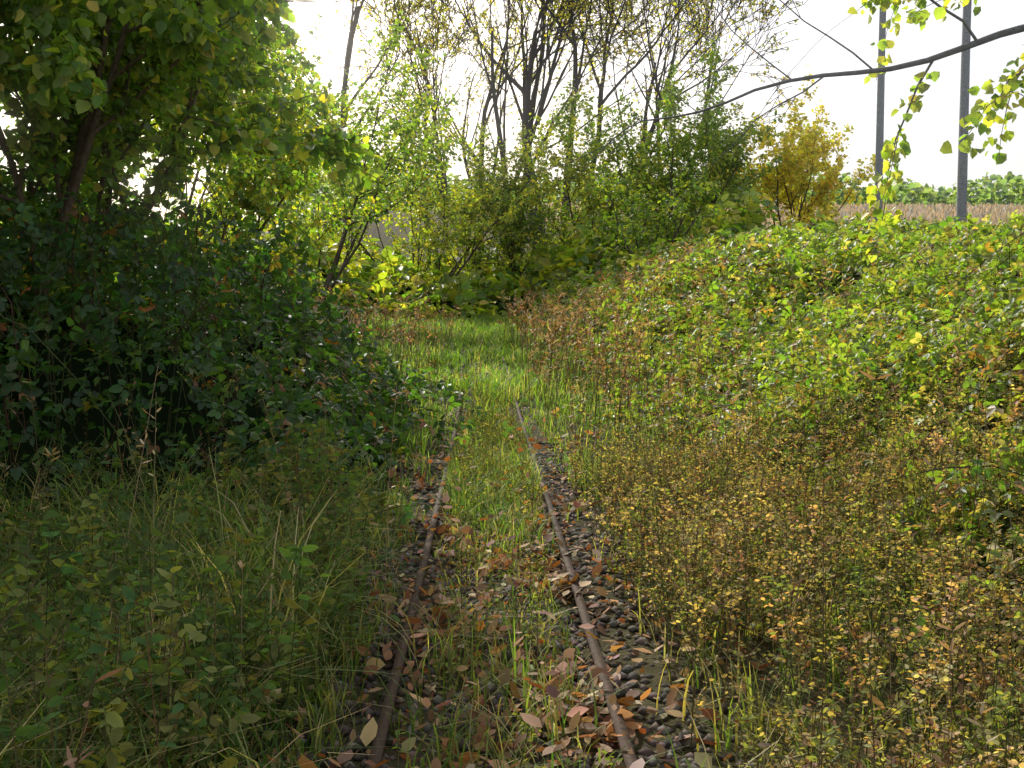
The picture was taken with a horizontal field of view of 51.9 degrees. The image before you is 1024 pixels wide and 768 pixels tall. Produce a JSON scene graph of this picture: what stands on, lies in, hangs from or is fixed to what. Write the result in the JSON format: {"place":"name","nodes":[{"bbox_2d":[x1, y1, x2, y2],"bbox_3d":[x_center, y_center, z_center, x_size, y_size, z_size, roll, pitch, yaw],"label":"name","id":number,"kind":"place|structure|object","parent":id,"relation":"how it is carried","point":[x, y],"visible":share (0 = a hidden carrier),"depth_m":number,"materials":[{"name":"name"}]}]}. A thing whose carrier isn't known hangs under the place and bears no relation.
{"place":"outdoors","nodes":[
{"label":"outdoors","id":0,"kind":"place"},
{"bbox_2d":[0,22,22,43],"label":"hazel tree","id":1,"kind":"object","parent":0,"point":[4,37],"visible":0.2,"depth_m":8.34,"materials":[{"name":"plant"}]},
{"bbox_2d":[0,232,1023,767],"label":"dry weeds","id":2,"kind":"object","parent":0,"point":[562,326],"depth_m":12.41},
{"bbox_2d":[0,0,1023,226],"label":"sky","id":3,"kind":"structure","parent":0,"point":[853,101],"materials":[{"name":"white"}]},
{"bbox_2d":[5,211,1023,767],"bbox_3d":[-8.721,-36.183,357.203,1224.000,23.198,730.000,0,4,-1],"label":"ground","id":4,"kind":"structure","parent":0,"point":[605,643],"depth_m":4.29,"materials":[{"name":"soil"}]},
{"bbox_2d":[0,11,370,259],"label":"hazel tree","id":5,"kind":"object","parent":4,"relation":"on","point":[287,67],"depth_m":11.95,"materials":[{"name":"green plant"}]},
{"bbox_2d":[0,0,381,356],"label":"hazel tree","id":6,"kind":"object","parent":4,"relation":"on","point":[206,42],"depth_m":7.80,"materials":[{"name":"green plant"}]},
{"bbox_2d":[0,411,399,767],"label":"weeds","id":7,"kind":"object","parent":4,"relation":"on","point":[113,717],"depth_m":3.30,"materials":[{"name":"green plant"}]},
{"bbox_2d":[0,259,406,568],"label":"bramble thicket","id":8,"kind":"object","parent":4,"relation":"on","point":[94,414],"visible":0.08,"depth_m":7.05,"materials":[{"name":"green plant"}]},
{"bbox_2d":[106,17,387,298],"bbox_3d":[-4.056,-3.614,16.571,4.154,5.924,5.619,0,4,-1],"label":"hazel tree","id":9,"kind":"object","parent":4,"relation":"on","point":[254,195],"depth_m":15.55,"materials":[{"name":"green plant"}]},
{"bbox_2d":[0,390,501,767],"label":"tall grass","id":10,"kind":"structure","parent":4,"relation":"on","point":[270,547],"depth_m":4.33,"materials":[{"name":"green plant"}]},
{"bbox_2d":[0,146,550,575],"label":"bramble leaves","id":11,"kind":"object","parent":4,"relation":"on","point":[10,255],"visible":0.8,"depth_m":7.74,"materials":[{"name":"green plant"}]},
{"bbox_2d":[142,473,438,767],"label":"short grass","id":12,"kind":"structure","parent":4,"relation":"on","point":[326,718],"depth_m":4.07,"materials":[{"name":"green plant"}]},
{"bbox_2d":[187,0,485,302],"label":"tree","id":13,"kind":"object","parent":4,"relation":"on","point":[408,138],"depth_m":28.38,"materials":[{"name":"green plant"}]},
{"bbox_2d":[273,0,446,239],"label":"tall tree","id":14,"kind":"object","parent":4,"relation":"on","point":[355,13],"depth_m":51.48,"materials":[{"name":"plant"}]},
{"bbox_2d":[1,182,778,320],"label":"undergrowth leaves","id":15,"kind":"object","parent":4,"relation":"on","point":[464,287],"visible":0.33,"depth_m":35.26,"materials":[{"name":"green plant"}]},
{"bbox_2d":[333,0,497,253],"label":"tall tree","id":16,"kind":"object","parent":4,"relation":"on","point":[435,77],"depth_m":56.19,"materials":[{"name":"green plant"}]},
{"bbox_2d":[325,0,513,252],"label":"tall tree","id":17,"kind":"object","parent":4,"relation":"on","point":[395,8],"depth_m":49.20,"materials":[{"name":"brown plant"}]},
{"bbox_2d":[285,60,575,291],"bbox_3d":[-3.721,-6.989,38.299,12.287,9.163,9.282,0,4,-1],"label":"bush","id":18,"kind":"object","parent":4,"relation":"on","point":[432,241],"depth_m":37.10,"materials":[{"name":"green plant"}]},
{"bbox_2d":[328,381,570,716],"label":"sleepers","id":19,"kind":"object","parent":4,"relation":"on","point":[372,707],"visible":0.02,"depth_m":3.92,"materials":[{"name":"brown wood"}]},
{"bbox_2d":[366,331,636,767],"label":"rail track","id":20,"kind":"structure","parent":19,"relation":"on","point":[383,724],"depth_m":4.37,"materials":[{"name":"metal"}]},
{"bbox_2d":[193,189,746,313],"bbox_3d":[-4.276,-4.657,39.910,26.116,4.471,19.803,0,4,-1],"label":"shrub","id":21,"kind":"object","parent":4,"relation":"on","point":[538,255],"visible":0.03,"depth_m":36.67,"materials":[{"name":"green plant"}]},
{"bbox_2d":[372,74,620,276],"bbox_3d":[-0.531,-6.758,39.597,10.089,8.279,7.496,0,4,-1],"label":"bush","id":22,"kind":"object","parent":4,"relation":"on","point":[473,202],"depth_m":38.61,"materials":[{"name":"green plant"}]},
{"bbox_2d":[237,426,760,767],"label":"ballast gravel","id":23,"kind":"structure","parent":4,"relation":"on","point":[645,751],"depth_m":4.50,"materials":[{"name":"gravel"}]},
{"bbox_2d":[392,382,622,767],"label":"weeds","id":24,"kind":"object","parent":4,"relation":"on","point":[540,587],"depth_m":6.78,"materials":[{"name":"green plant"}]},
{"bbox_2d":[0,349,1023,767],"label":"leaf litter","id":25,"kind":"object","parent":4,"relation":"on","point":[574,719],"visible":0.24,"depth_m":4.16,"materials":[{"name":"brown plant"}]},
{"bbox_2d":[273,226,759,319],"bbox_3d":[-4.513,-4.168,40.154,25.048,3.815,19.098,0,4,-1],"label":"undergrowth bush","id":26,"kind":"object","parent":4,"relation":"on","point":[407,289],"visible":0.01,"depth_m":35.22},
{"bbox_2d":[437,137,600,279],"bbox_3d":[0.409,-5.846,39.947,6.314,6.297,6.510,0,4,-1],"label":"bush","id":27,"kind":"object","parent":4,"relation":"on","point":[528,219],"depth_m":38.52,"materials":[{"name":"green plant"}]},
{"bbox_2d":[354,414,688,767],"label":"grass","id":28,"kind":"structure","parent":4,"relation":"on","point":[473,512],"depth_m":4.36,"materials":[{"name":"green plant"}]},
{"bbox_2d":[439,0,618,248],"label":"tall tree","id":29,"kind":"object","parent":4,"relation":"on","point":[526,92],"depth_m":53.28,"materials":[{"name":"brown plant"}]},
{"bbox_2d":[407,0,656,253],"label":"tall tree","id":30,"kind":"object","parent":4,"relation":"on","point":[486,105],"depth_m":56.65,"materials":[{"name":"green plant"}]},
{"bbox_2d":[380,0,702,266],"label":"tall tree","id":31,"kind":"object","parent":4,"relation":"on","point":[495,95],"depth_m":48.00,"materials":[{"name":"brown plant"}]},
{"bbox_2d":[429,0,660,242],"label":"tall tree","id":32,"kind":"object","parent":4,"relation":"on","point":[524,74],"depth_m":58.05,"materials":[{"name":"brown plant"}]},
{"bbox_2d":[324,310,779,513],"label":"track grass","id":33,"kind":"structure","parent":4,"relation":"on","point":[476,333],"depth_m":16.81,"materials":[{"name":"green plant"}]},
{"bbox_2d":[451,0,668,256],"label":"tall tree","id":34,"kind":"object","parent":4,"relation":"on","point":[533,98],"depth_m":53.07,"materials":[{"name":"brown plant"}]},
{"bbox_2d":[540,0,591,238],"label":"tall tree","id":35,"kind":"object","parent":4,"relation":"on","point":[576,73],"visible":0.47,"depth_m":50.95,"materials":[{"name":"brown plant"}]},
{"bbox_2d":[485,82,749,241],"bbox_3d":[3.491,-7.861,39.844,9.126,8.007,8.777,0,4,-1],"label":"bush","id":36,"kind":"object","parent":4,"relation":"on","point":[583,163],"depth_m":38.87,"materials":[{"name":"green plant"}]},
{"bbox_2d":[238,161,1023,227],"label":"treeline","id":37,"kind":"object","parent":4,"relation":"on","point":[1000,191],"visible":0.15,"depth_m":230.91,"materials":[{"name":"green plant"}]},
{"bbox_2d":[572,0,697,222],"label":"tall tree","id":38,"kind":"object","parent":4,"relation":"on","point":[601,101],"depth_m":53.89,"materials":[{"name":"plant"}]},
{"bbox_2d":[574,160,729,258],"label":"bush","id":39,"kind":"object","parent":4,"relation":"on","point":[635,234],"depth_m":31.92,"materials":[{"name":"green plant"}]},
{"bbox_2d":[584,0,727,159],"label":"tall tree","id":40,"kind":"object","parent":4,"relation":"on","point":[647,100],"depth_m":60.36,"materials":[{"name":"plant"}]},
{"bbox_2d":[579,0,736,208],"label":"tall tree","id":41,"kind":"object","parent":4,"relation":"on","point":[664,71],"depth_m":62.95,"materials":[{"name":"brown plant"}]},
{"bbox_2d":[546,35,790,222],"bbox_3d":[5.634,-8.350,38.056,8.770,7.757,8.031,0,4,-1],"label":"bush","id":42,"kind":"object","parent":4,"relation":"on","point":[703,136],"depth_m":38.21,"materials":[{"name":"green plant"}]},
{"bbox_2d":[568,0,807,177],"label":"tall tree","id":43,"kind":"object","parent":4,"relation":"on","point":[654,74],"depth_m":48.93,"materials":[{"name":"brown plant"}]},
{"bbox_2d":[611,87,778,222],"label":"bush","id":44,"kind":"object","parent":4,"relation":"on","point":[683,164],"depth_m":40.50,"materials":[{"name":"green plant"}]},
{"bbox_2d":[659,0,801,206],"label":"tall tree","id":45,"kind":"object","parent":4,"relation":"on","point":[708,14],"depth_m":51.70,"materials":[{"name":"plant"}]},
{"bbox_2d":[485,209,1023,766],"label":"bramble leaves","id":46,"kind":"object","parent":4,"relation":"on","point":[819,237],"visible":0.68,"depth_m":11.22,"materials":[{"name":"green plant"}]},
{"bbox_2d":[528,201,1023,234],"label":"field stalks","id":47,"kind":"object","parent":4,"relation":"on","point":[945,211],"visible":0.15,"depth_m":160.71,"materials":[{"name":"beige plant"}]},
{"bbox_2d":[541,256,1023,650],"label":"bramble bank","id":48,"kind":"object","parent":4,"relation":"on","point":[1004,530],"visible":0.01,"depth_m":7.66,"materials":[{"name":"green plant"}]},
{"bbox_2d":[549,286,1023,767],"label":"weeds","id":49,"kind":"object","parent":4,"relation":"on","point":[832,742],"depth_m":4.54,"materials":[{"name":"yellow plant"}]},
{"bbox_2d":[565,364,1023,767],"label":"grass","id":50,"kind":"structure","parent":4,"relation":"on","point":[750,693],"depth_m":4.02,"materials":[{"name":"green plant"}]},
{"bbox_2d":[713,65,896,228],"bbox_3d":[11.219,-8.428,39.834,5.458,7.310,6.447,-2,5,-25],"label":"yellow shrub","id":51,"kind":"object","parent":4,"relation":"on","point":[823,188],"depth_m":39.70,"materials":[{"name":"yellow plant"}]},
{"bbox_2d":[874,7,885,221],"bbox_3d":[10.602,-8.362,30.214,1.800,10.331,0.295,0,4,-1],"label":"utility pole","id":52,"kind":"object","parent":4,"relation":"on","point":[880,114],"visible":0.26,"depth_m":30.21,"materials":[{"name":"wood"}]},
{"bbox_2d":[787,207,1021,227],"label":"dry plateau grass","id":53,"kind":"structure","parent":4,"relation":"on","point":[976,222],"depth_m":21.29,"materials":[{"name":"beige plant"}]},
{"bbox_2d":[956,0,971,221],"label":"utility pole","id":54,"kind":"object","parent":4,"relation":"on","point":[961,205],"visible":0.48,"depth_m":25.79,"materials":[{"name":"wood"}]},
{"bbox_2d":[398,0,1023,286],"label":"overhanging tree","id":55,"kind":"object","parent":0,"point":[920,18],"depth_m":9.83,"materials":[{"name":"plant"}]}
]}

